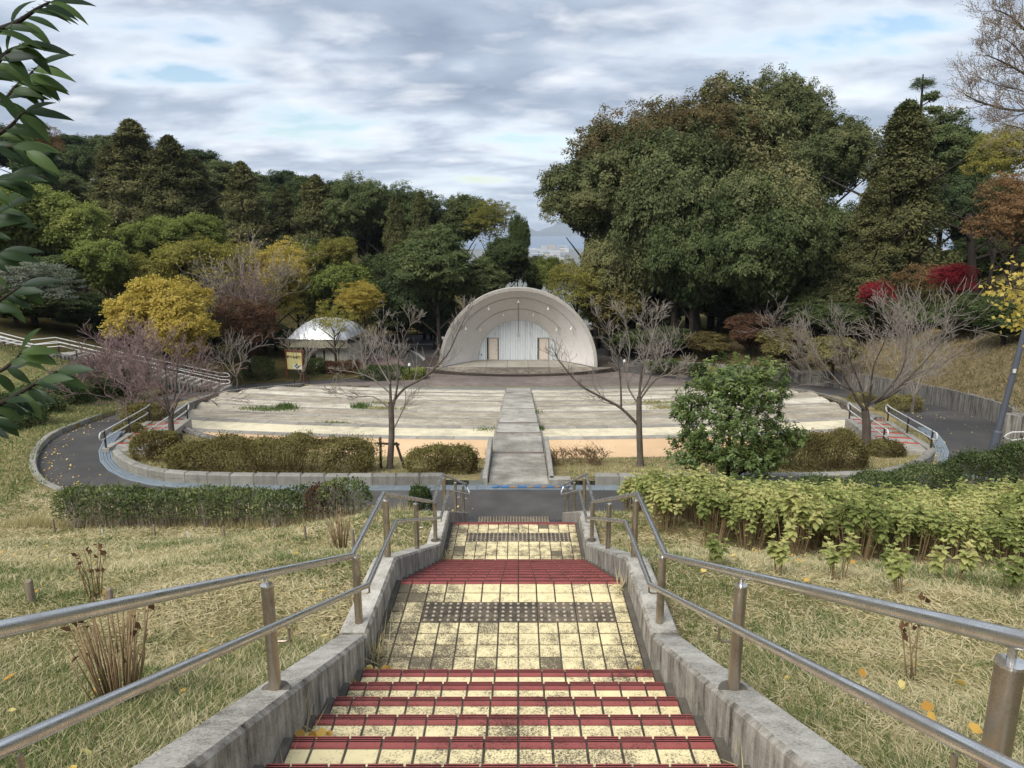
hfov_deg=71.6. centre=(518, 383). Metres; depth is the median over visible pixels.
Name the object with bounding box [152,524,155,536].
wooden stake
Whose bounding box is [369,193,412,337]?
conifer
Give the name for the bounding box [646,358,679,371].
round bush
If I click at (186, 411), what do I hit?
handrail
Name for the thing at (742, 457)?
azalea mound
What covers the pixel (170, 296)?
yellow tree
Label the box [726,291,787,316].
broadleaf tree
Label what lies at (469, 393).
terrace
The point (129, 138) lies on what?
conifer
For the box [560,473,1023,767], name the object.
handrail
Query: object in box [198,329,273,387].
bare tree
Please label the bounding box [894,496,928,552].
hydrangea
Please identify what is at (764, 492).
hydrangea
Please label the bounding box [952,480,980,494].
hydrangea
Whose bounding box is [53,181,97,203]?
broadleaf tree
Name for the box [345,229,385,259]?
broadleaf tree
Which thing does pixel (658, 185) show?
giant tree
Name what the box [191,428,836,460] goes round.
terrace
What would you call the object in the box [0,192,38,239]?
leafy branch
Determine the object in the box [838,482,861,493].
hydrangea
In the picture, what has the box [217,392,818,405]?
terrace
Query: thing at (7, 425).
leafy branch
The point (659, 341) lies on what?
bare tree
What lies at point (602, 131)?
broadleaf tree
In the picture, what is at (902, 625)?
withered hydrangea
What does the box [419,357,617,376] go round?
stage
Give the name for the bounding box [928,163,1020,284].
broadleaf tree
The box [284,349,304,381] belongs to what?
signboard
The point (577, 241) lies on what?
sea
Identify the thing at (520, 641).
staircase
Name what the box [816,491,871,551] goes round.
hydrangea
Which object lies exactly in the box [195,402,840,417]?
terrace
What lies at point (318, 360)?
round bush
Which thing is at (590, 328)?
parked van
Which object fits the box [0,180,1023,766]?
terrain
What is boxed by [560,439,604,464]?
withered shrub
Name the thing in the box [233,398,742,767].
weeds
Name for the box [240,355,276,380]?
round bush
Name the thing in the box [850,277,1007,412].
bare tree
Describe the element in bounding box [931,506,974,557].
hydrangea
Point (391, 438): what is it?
bare tree
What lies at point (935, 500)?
hydrangea
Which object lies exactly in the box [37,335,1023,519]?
road
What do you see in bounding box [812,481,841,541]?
hydrangea
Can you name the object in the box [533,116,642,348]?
giant tree
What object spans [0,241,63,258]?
broadleaf tree
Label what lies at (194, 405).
terrace wall
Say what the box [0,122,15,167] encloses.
broadleaf tree
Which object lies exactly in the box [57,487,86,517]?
sapling shrub
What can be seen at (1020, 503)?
hydrangea
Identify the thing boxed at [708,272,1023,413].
dry grass
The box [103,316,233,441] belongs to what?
bare tree
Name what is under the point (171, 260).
broadleaf tree
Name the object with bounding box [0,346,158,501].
slope grass
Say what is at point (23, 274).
silver shrub
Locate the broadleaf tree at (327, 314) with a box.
[309,298,361,371]
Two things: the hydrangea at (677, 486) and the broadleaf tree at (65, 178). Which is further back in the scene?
the broadleaf tree at (65, 178)
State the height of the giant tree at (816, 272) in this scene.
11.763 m
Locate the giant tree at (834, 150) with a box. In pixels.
[773,107,883,204]
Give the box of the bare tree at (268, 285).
[237,252,305,337]
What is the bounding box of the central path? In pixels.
[482,388,570,484]
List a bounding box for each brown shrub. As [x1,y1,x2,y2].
[206,293,285,377]
[723,312,777,360]
[886,261,948,328]
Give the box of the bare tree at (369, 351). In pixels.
[329,328,389,379]
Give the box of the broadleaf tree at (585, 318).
[575,302,639,331]
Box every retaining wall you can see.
[645,359,715,375]
[716,364,1023,443]
[1000,412,1023,441]
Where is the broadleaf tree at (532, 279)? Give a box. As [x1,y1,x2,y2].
[520,254,543,289]
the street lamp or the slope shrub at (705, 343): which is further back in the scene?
the slope shrub at (705, 343)
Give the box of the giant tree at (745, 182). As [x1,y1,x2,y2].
[707,138,837,314]
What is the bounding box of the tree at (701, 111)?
[627,77,770,328]
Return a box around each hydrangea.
[60,589,154,704]
[71,543,106,598]
[322,502,355,548]
[617,476,640,511]
[617,485,634,510]
[625,465,654,512]
[633,463,670,516]
[644,466,686,517]
[644,482,692,535]
[652,481,690,525]
[671,465,711,521]
[674,468,695,518]
[680,465,727,524]
[685,477,726,532]
[696,487,740,544]
[698,484,750,538]
[703,533,730,562]
[710,477,750,531]
[718,474,750,524]
[727,481,783,546]
[727,495,777,550]
[730,482,773,540]
[748,481,782,538]
[751,475,790,533]
[758,476,810,541]
[765,482,804,547]
[766,482,826,556]
[766,532,791,575]
[779,492,834,551]
[782,479,809,491]
[800,483,842,546]
[809,482,846,545]
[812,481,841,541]
[812,500,851,550]
[814,480,838,491]
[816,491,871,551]
[818,532,862,579]
[820,474,855,488]
[826,489,889,561]
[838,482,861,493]
[839,481,895,554]
[844,483,865,490]
[849,496,913,559]
[851,484,872,539]
[861,481,914,549]
[880,542,913,575]
[883,548,909,594]
[889,500,950,562]
[892,483,924,497]
[893,500,955,557]
[894,487,946,509]
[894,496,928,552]
[895,481,933,500]
[896,481,933,495]
[898,593,930,679]
[900,499,942,554]
[912,483,945,497]
[917,489,942,498]
[922,494,963,552]
[927,504,987,563]
[927,538,982,580]
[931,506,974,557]
[933,488,967,539]
[942,476,981,497]
[943,497,999,556]
[945,495,985,550]
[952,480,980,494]
[956,494,998,552]
[958,491,990,542]
[966,489,993,540]
[967,533,993,565]
[969,493,1014,552]
[971,486,1010,496]
[975,478,1015,495]
[978,509,1023,558]
[979,500,1023,556]
[982,509,1023,563]
[983,496,1011,554]
[984,475,1017,491]
[984,487,1014,542]
[992,548,1023,593]
[995,480,1023,490]
[998,482,1023,556]
[1002,479,1023,487]
[1005,508,1023,557]
[1008,489,1022,547]
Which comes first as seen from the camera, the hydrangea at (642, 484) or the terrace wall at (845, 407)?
the hydrangea at (642, 484)
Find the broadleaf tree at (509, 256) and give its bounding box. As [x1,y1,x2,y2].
[479,234,533,288]
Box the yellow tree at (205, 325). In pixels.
[144,308,220,374]
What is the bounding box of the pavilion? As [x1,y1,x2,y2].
[288,317,366,369]
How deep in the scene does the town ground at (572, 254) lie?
392.37 m
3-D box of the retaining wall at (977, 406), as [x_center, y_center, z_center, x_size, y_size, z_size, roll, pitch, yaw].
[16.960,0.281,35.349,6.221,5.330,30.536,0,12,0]
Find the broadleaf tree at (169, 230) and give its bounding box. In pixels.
[141,214,198,248]
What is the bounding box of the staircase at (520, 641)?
[253,517,750,767]
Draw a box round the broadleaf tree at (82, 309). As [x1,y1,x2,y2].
[24,292,116,335]
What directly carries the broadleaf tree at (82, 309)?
on the terrain at (62, 330)
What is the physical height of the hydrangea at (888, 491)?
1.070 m
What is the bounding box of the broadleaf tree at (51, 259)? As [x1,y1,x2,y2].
[11,254,93,294]
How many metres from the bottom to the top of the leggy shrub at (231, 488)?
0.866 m
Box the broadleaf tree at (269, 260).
[221,235,312,350]
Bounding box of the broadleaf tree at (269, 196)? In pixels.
[257,191,274,221]
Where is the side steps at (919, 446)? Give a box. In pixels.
[845,418,935,454]
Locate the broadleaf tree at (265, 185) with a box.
[222,170,275,194]
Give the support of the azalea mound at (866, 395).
on the planting bed
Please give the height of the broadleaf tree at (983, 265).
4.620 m
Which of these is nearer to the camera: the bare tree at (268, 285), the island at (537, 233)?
the bare tree at (268, 285)
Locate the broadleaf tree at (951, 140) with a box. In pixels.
[923,105,1015,280]
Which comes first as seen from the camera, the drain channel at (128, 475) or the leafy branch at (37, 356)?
the leafy branch at (37, 356)
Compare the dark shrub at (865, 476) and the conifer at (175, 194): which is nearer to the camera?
the dark shrub at (865, 476)
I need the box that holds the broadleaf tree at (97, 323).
[91,314,123,344]
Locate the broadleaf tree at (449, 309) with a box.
[412,293,459,348]
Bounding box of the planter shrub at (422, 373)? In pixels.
[399,366,426,379]
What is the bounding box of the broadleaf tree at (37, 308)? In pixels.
[0,290,70,327]
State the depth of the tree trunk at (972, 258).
48.90 m
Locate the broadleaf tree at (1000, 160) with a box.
[957,121,1023,295]
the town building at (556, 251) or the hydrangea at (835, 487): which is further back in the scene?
the town building at (556, 251)
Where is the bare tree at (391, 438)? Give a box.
[318,294,476,468]
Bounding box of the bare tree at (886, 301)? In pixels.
[861,280,908,338]
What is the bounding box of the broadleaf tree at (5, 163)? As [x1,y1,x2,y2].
[0,125,27,172]
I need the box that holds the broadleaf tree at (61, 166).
[9,147,90,173]
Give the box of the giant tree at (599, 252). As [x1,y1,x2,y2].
[578,208,658,356]
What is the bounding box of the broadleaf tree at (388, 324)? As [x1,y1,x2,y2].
[361,303,415,341]
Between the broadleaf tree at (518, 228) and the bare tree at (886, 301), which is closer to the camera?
the bare tree at (886, 301)
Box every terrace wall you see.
[152,383,304,419]
[161,415,468,484]
[571,415,875,484]
[744,385,884,420]
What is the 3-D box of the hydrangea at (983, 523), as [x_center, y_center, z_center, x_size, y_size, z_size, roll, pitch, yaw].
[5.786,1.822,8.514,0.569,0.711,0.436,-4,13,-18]
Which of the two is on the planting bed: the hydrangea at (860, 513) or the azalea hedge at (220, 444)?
the azalea hedge at (220, 444)
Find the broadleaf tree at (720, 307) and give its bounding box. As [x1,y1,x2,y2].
[682,285,745,332]
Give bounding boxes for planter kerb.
[112,449,441,484]
[594,449,934,484]
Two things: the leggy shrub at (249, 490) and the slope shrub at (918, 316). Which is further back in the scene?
the slope shrub at (918, 316)
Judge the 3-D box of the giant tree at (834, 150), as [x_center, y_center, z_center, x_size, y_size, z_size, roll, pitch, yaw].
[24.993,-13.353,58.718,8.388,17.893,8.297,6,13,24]
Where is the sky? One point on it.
(476, 98)
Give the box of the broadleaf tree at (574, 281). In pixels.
[543,255,609,330]
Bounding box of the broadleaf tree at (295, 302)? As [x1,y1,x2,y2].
[263,270,319,329]
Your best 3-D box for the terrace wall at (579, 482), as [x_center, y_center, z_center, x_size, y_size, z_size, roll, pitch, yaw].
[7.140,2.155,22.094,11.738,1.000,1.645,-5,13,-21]
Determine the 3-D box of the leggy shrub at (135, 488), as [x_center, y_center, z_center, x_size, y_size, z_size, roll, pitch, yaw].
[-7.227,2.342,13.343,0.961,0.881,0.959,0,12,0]
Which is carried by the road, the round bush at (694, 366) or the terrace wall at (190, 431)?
the round bush at (694, 366)
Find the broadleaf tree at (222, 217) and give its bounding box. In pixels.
[213,211,228,240]
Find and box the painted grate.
[491,486,569,487]
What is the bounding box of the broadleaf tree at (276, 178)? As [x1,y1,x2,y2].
[263,170,304,191]
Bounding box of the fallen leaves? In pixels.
[0,408,1011,767]
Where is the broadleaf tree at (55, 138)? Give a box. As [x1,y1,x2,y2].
[30,123,67,193]
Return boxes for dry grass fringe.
[0,500,412,528]
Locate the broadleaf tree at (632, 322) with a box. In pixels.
[579,295,655,350]
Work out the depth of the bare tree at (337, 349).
49.28 m
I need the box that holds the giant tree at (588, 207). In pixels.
[538,183,626,251]
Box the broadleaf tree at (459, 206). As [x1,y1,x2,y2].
[435,192,488,307]
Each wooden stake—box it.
[24,579,35,603]
[52,519,55,531]
[105,587,112,598]
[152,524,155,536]
[303,525,306,539]
[350,528,354,547]
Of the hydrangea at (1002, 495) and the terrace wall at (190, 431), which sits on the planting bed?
the terrace wall at (190, 431)
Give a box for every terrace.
[177,416,859,436]
[188,409,850,425]
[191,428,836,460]
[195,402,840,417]
[207,397,828,410]
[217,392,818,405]
[238,389,798,400]
[267,386,702,395]
[303,385,730,392]
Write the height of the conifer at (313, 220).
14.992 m
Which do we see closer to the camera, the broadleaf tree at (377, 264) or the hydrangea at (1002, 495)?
the hydrangea at (1002, 495)
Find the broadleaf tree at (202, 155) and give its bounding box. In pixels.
[183,149,225,163]
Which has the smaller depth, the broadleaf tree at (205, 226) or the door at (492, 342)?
the door at (492, 342)
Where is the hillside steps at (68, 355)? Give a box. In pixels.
[0,338,232,392]
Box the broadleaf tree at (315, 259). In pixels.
[285,242,327,324]
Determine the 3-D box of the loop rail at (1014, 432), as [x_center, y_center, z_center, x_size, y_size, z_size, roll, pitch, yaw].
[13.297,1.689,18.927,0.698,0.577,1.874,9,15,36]
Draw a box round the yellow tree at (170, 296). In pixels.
[124,273,217,370]
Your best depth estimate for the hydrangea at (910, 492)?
11.85 m
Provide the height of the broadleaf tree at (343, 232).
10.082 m
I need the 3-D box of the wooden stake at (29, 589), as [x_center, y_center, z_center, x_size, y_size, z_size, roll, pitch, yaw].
[-3.681,1.621,5.369,0.059,0.307,0.056,0,12,0]
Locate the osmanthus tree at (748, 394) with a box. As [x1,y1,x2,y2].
[663,351,810,480]
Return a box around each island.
[498,228,570,235]
[540,220,583,234]
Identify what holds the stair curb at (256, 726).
on the terrain at (62, 330)
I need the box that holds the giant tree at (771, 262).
[712,177,835,316]
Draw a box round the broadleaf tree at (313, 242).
[290,236,327,313]
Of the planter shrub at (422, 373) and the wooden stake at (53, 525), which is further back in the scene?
the planter shrub at (422, 373)
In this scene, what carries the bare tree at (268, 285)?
on the terrain at (62, 330)
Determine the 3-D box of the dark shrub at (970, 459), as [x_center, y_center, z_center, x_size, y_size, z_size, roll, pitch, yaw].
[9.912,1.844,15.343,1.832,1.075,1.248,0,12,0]
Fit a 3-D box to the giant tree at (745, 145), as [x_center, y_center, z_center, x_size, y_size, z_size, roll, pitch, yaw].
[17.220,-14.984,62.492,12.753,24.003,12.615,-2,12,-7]
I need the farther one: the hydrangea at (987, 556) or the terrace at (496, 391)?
the terrace at (496, 391)
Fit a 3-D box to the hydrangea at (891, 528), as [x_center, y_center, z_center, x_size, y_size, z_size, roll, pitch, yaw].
[4.281,1.744,8.437,0.733,0.819,0.626,7,14,29]
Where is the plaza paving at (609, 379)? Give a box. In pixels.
[314,371,695,386]
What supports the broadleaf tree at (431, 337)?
on the road
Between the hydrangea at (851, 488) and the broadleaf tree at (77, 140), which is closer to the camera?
the hydrangea at (851, 488)
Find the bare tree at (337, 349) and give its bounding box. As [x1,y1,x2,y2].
[325,328,346,372]
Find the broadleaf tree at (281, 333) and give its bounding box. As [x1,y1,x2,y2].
[234,322,295,353]
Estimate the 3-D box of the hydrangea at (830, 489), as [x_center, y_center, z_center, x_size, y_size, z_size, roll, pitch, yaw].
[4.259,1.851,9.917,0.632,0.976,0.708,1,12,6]
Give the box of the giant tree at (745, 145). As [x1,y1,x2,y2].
[665,68,806,328]
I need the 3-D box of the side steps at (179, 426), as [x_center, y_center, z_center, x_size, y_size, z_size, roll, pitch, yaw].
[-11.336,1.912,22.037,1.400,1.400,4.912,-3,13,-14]
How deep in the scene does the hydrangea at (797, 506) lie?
8.29 m
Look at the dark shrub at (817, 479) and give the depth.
14.78 m
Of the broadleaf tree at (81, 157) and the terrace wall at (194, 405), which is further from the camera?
the broadleaf tree at (81, 157)
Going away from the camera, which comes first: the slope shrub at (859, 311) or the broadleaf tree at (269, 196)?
the slope shrub at (859, 311)
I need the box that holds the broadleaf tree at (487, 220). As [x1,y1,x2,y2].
[462,198,520,287]
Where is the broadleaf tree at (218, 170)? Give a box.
[203,159,254,207]
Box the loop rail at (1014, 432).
[1004,431,1023,454]
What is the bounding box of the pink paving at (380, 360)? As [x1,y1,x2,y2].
[364,353,403,371]
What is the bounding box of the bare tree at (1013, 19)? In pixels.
[940,0,1023,156]
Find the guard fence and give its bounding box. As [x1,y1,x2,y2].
[374,326,417,333]
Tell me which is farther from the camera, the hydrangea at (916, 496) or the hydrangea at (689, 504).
the hydrangea at (689, 504)
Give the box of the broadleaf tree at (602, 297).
[578,272,645,356]
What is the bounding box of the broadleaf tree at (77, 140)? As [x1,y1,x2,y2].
[52,132,93,151]
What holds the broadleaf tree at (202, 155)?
on the terrain at (62, 330)
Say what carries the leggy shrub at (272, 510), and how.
on the terrain at (62, 330)
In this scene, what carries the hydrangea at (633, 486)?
on the terrain at (62, 330)
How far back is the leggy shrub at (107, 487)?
13.15 m
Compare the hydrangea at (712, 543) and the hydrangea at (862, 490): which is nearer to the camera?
the hydrangea at (712, 543)
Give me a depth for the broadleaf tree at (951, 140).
57.18 m
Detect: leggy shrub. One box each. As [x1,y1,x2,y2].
[50,482,107,528]
[76,481,140,527]
[102,482,160,527]
[117,485,185,527]
[150,485,211,525]
[181,481,232,527]
[205,483,254,525]
[222,484,278,524]
[250,485,305,526]
[273,481,327,522]
[302,481,352,519]
[313,474,375,517]
[407,482,432,511]
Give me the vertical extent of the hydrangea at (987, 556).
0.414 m
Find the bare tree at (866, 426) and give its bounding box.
[738,291,991,447]
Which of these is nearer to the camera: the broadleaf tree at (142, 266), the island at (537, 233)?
the broadleaf tree at (142, 266)
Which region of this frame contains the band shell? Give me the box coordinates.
[439,287,597,366]
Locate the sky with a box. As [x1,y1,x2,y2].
[0,0,1023,234]
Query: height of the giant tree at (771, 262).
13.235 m
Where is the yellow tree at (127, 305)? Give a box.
[96,289,157,366]
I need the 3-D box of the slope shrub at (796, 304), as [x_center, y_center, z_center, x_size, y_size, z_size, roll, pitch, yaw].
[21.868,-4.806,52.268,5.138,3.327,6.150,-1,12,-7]
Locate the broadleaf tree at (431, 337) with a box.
[406,324,446,339]
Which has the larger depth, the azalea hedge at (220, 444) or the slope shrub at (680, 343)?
the slope shrub at (680, 343)
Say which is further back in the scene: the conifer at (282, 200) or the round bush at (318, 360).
the conifer at (282, 200)
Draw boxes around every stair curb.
[132,511,467,767]
[562,511,863,767]
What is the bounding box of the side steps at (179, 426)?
[101,418,191,454]
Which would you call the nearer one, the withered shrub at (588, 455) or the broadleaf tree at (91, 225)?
the withered shrub at (588, 455)
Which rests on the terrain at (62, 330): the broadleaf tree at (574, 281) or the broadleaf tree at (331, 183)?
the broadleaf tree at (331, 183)
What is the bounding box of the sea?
[459,235,952,248]
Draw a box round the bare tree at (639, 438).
[539,291,696,466]
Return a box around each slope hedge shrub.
[0,386,52,430]
[1,386,69,413]
[9,376,95,405]
[40,372,118,402]
[80,361,136,398]
[106,363,152,393]
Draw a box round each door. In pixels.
[488,338,497,359]
[539,338,548,359]
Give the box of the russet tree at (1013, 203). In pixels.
[959,170,1023,301]
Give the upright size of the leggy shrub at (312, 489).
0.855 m
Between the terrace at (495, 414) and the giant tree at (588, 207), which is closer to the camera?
the terrace at (495, 414)
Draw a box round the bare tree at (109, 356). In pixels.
[36,312,253,421]
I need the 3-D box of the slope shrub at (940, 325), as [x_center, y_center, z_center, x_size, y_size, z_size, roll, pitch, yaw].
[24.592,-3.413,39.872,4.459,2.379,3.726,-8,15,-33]
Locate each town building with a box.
[530,249,537,252]
[531,253,544,256]
[548,244,555,248]
[550,250,559,256]
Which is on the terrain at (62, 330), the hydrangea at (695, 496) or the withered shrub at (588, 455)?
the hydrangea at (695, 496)
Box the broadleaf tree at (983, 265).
[935,236,1023,283]
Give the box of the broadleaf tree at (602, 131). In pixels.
[560,94,710,349]
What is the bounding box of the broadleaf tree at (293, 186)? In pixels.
[282,175,308,203]
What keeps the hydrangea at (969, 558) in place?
on the terrain at (62, 330)
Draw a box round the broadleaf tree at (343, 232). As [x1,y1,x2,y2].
[338,225,348,239]
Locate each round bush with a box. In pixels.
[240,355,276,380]
[294,356,324,375]
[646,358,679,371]
[687,362,706,373]
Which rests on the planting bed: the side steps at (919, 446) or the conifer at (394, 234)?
the side steps at (919, 446)
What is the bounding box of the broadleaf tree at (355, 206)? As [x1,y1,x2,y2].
[319,170,405,323]
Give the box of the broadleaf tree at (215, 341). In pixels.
[204,314,243,357]
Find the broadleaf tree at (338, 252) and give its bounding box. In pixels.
[317,235,357,268]
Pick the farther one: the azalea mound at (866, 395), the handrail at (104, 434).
the azalea mound at (866, 395)
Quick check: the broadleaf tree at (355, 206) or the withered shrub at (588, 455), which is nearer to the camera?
the withered shrub at (588, 455)
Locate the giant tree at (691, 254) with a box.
[642,182,749,351]
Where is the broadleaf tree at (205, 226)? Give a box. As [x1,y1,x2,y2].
[178,210,228,314]
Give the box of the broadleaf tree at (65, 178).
[1,170,87,195]
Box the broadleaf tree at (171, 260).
[150,239,214,299]
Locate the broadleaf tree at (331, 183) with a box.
[325,179,345,199]
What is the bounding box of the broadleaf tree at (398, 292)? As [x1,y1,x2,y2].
[376,269,430,351]
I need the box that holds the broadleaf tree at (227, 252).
[184,232,253,310]
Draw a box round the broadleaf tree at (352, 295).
[331,279,386,362]
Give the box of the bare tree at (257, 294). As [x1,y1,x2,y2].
[196,262,279,318]
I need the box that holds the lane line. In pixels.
[372,337,424,360]
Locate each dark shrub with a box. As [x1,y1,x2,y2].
[734,475,780,483]
[792,471,858,490]
[845,466,919,492]
[888,459,965,495]
[929,444,1023,488]
[971,435,1023,485]
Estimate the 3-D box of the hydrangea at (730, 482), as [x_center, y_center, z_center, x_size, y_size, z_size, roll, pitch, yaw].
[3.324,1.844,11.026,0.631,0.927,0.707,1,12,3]
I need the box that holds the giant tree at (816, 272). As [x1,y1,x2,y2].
[797,182,858,288]
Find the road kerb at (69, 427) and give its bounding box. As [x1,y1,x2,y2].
[29,414,402,510]
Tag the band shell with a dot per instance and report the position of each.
(516, 323)
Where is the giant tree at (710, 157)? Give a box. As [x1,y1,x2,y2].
[574,94,730,329]
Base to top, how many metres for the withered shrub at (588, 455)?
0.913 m
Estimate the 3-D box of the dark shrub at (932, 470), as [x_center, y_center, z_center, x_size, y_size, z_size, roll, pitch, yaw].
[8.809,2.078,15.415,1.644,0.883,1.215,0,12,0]
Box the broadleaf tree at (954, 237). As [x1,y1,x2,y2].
[943,215,1008,241]
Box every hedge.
[148,429,386,473]
[315,358,362,374]
[356,362,414,380]
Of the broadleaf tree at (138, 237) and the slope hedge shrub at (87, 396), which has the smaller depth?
the slope hedge shrub at (87, 396)
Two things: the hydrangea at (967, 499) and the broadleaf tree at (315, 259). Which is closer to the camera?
the hydrangea at (967, 499)
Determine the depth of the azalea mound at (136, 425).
22.07 m
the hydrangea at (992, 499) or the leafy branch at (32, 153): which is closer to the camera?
the leafy branch at (32, 153)
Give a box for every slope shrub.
[601,330,627,354]
[612,328,655,360]
[640,326,695,357]
[683,330,731,361]
[754,325,812,375]
[777,295,833,331]
[803,335,868,379]
[810,302,880,336]
[866,297,935,333]
[919,301,971,340]
[942,292,1003,339]
[963,301,1023,346]
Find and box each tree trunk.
[688,283,725,332]
[937,211,1023,294]
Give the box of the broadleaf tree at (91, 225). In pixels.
[48,198,113,293]
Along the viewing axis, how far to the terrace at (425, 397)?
39.19 m
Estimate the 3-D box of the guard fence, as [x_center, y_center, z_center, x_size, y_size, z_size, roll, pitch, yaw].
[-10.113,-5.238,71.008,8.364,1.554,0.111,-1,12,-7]
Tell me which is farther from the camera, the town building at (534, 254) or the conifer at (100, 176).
the town building at (534, 254)
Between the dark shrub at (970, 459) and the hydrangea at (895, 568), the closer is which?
the hydrangea at (895, 568)
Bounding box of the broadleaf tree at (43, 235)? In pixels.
[0,181,83,261]
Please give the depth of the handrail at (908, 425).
21.40 m
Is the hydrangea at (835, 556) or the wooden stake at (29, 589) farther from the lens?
the hydrangea at (835, 556)
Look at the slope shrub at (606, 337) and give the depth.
58.07 m
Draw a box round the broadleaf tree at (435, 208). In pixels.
[376,180,454,234]
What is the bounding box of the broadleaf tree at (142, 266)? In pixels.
[110,251,167,296]
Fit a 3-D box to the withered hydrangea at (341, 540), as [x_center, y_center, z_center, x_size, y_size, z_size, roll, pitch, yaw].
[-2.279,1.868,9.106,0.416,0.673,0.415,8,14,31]
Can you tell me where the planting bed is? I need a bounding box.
[112,384,935,480]
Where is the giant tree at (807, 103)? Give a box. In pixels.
[750,62,840,149]
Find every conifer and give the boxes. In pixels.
[78,144,133,240]
[87,118,188,244]
[119,134,222,261]
[188,156,225,218]
[204,160,280,292]
[262,185,298,290]
[264,174,371,313]
[292,198,302,234]
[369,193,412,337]
[407,191,430,339]
[808,98,969,312]
[818,175,924,334]
[888,74,943,131]
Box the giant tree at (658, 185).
[605,129,750,352]
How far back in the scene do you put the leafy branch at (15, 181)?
1.57 m
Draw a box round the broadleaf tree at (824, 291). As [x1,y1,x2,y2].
[810,273,843,301]
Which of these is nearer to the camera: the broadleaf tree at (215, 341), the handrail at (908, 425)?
the handrail at (908, 425)
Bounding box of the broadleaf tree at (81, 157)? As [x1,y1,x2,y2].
[57,144,97,182]
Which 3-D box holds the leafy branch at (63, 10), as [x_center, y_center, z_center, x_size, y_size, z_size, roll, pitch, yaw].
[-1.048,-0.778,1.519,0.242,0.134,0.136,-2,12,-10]
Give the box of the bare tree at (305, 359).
[275,319,325,383]
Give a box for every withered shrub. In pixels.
[543,441,578,464]
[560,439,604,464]
[577,436,615,465]
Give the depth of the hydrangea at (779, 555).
5.88 m
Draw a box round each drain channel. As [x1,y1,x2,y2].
[99,429,517,490]
[519,427,948,489]
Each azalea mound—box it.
[111,421,144,432]
[116,397,175,422]
[126,428,181,461]
[401,442,481,474]
[712,442,770,472]
[775,427,874,471]
[847,391,878,402]
[866,437,908,457]
[871,392,925,420]
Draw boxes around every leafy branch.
[0,0,94,50]
[0,30,71,85]
[0,54,74,118]
[0,92,73,144]
[0,141,61,187]
[0,166,53,206]
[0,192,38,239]
[0,246,43,287]
[0,277,63,322]
[0,328,61,392]
[0,364,93,423]
[0,387,49,438]
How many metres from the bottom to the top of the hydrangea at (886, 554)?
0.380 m
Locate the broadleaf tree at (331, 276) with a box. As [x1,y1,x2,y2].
[298,261,381,324]
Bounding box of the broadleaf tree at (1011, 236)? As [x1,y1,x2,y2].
[984,216,1023,249]
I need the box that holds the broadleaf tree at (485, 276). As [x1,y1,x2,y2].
[457,255,512,307]
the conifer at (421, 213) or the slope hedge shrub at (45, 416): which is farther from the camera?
the conifer at (421, 213)
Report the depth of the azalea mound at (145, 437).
18.94 m
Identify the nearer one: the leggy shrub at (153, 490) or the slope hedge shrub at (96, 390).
the leggy shrub at (153, 490)
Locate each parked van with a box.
[441,331,446,342]
[586,325,600,346]
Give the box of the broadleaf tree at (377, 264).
[357,251,394,341]
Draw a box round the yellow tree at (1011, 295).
[978,255,1023,346]
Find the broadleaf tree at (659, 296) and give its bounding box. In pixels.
[633,288,688,351]
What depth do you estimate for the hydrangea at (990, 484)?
13.69 m
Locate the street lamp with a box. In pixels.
[988,323,1023,471]
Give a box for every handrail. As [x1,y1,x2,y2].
[0,332,229,381]
[0,337,230,389]
[0,473,469,767]
[99,404,150,447]
[148,402,188,443]
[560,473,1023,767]
[847,402,888,438]
[885,404,937,447]
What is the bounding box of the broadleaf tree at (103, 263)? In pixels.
[61,238,132,300]
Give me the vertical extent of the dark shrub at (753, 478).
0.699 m
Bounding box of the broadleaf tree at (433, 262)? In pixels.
[384,221,473,356]
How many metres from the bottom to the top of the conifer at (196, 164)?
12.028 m
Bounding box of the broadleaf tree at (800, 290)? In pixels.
[769,281,828,304]
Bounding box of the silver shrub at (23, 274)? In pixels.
[0,260,91,325]
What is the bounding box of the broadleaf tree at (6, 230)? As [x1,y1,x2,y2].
[0,190,35,276]
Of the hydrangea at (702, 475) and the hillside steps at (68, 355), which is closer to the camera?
the hydrangea at (702, 475)
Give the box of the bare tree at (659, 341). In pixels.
[632,319,693,377]
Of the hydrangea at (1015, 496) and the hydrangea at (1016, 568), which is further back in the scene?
the hydrangea at (1015, 496)
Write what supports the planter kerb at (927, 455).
on the road
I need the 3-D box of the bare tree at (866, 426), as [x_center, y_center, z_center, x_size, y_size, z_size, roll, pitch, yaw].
[9.878,-0.244,20.270,7.817,4.914,2.900,0,12,0]
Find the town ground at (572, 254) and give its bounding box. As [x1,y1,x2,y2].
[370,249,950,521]
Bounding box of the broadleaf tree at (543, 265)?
[536,254,564,290]
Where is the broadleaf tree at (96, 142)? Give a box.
[80,134,115,153]
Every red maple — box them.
[855,278,897,320]
[927,262,978,302]
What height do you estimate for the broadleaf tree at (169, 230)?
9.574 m
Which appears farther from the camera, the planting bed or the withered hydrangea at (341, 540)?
the planting bed
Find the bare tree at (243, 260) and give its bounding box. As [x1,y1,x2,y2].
[171,225,324,342]
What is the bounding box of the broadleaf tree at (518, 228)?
[505,210,530,286]
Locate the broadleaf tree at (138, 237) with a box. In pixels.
[107,221,160,259]
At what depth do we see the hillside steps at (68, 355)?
39.74 m
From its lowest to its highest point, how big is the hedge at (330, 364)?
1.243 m

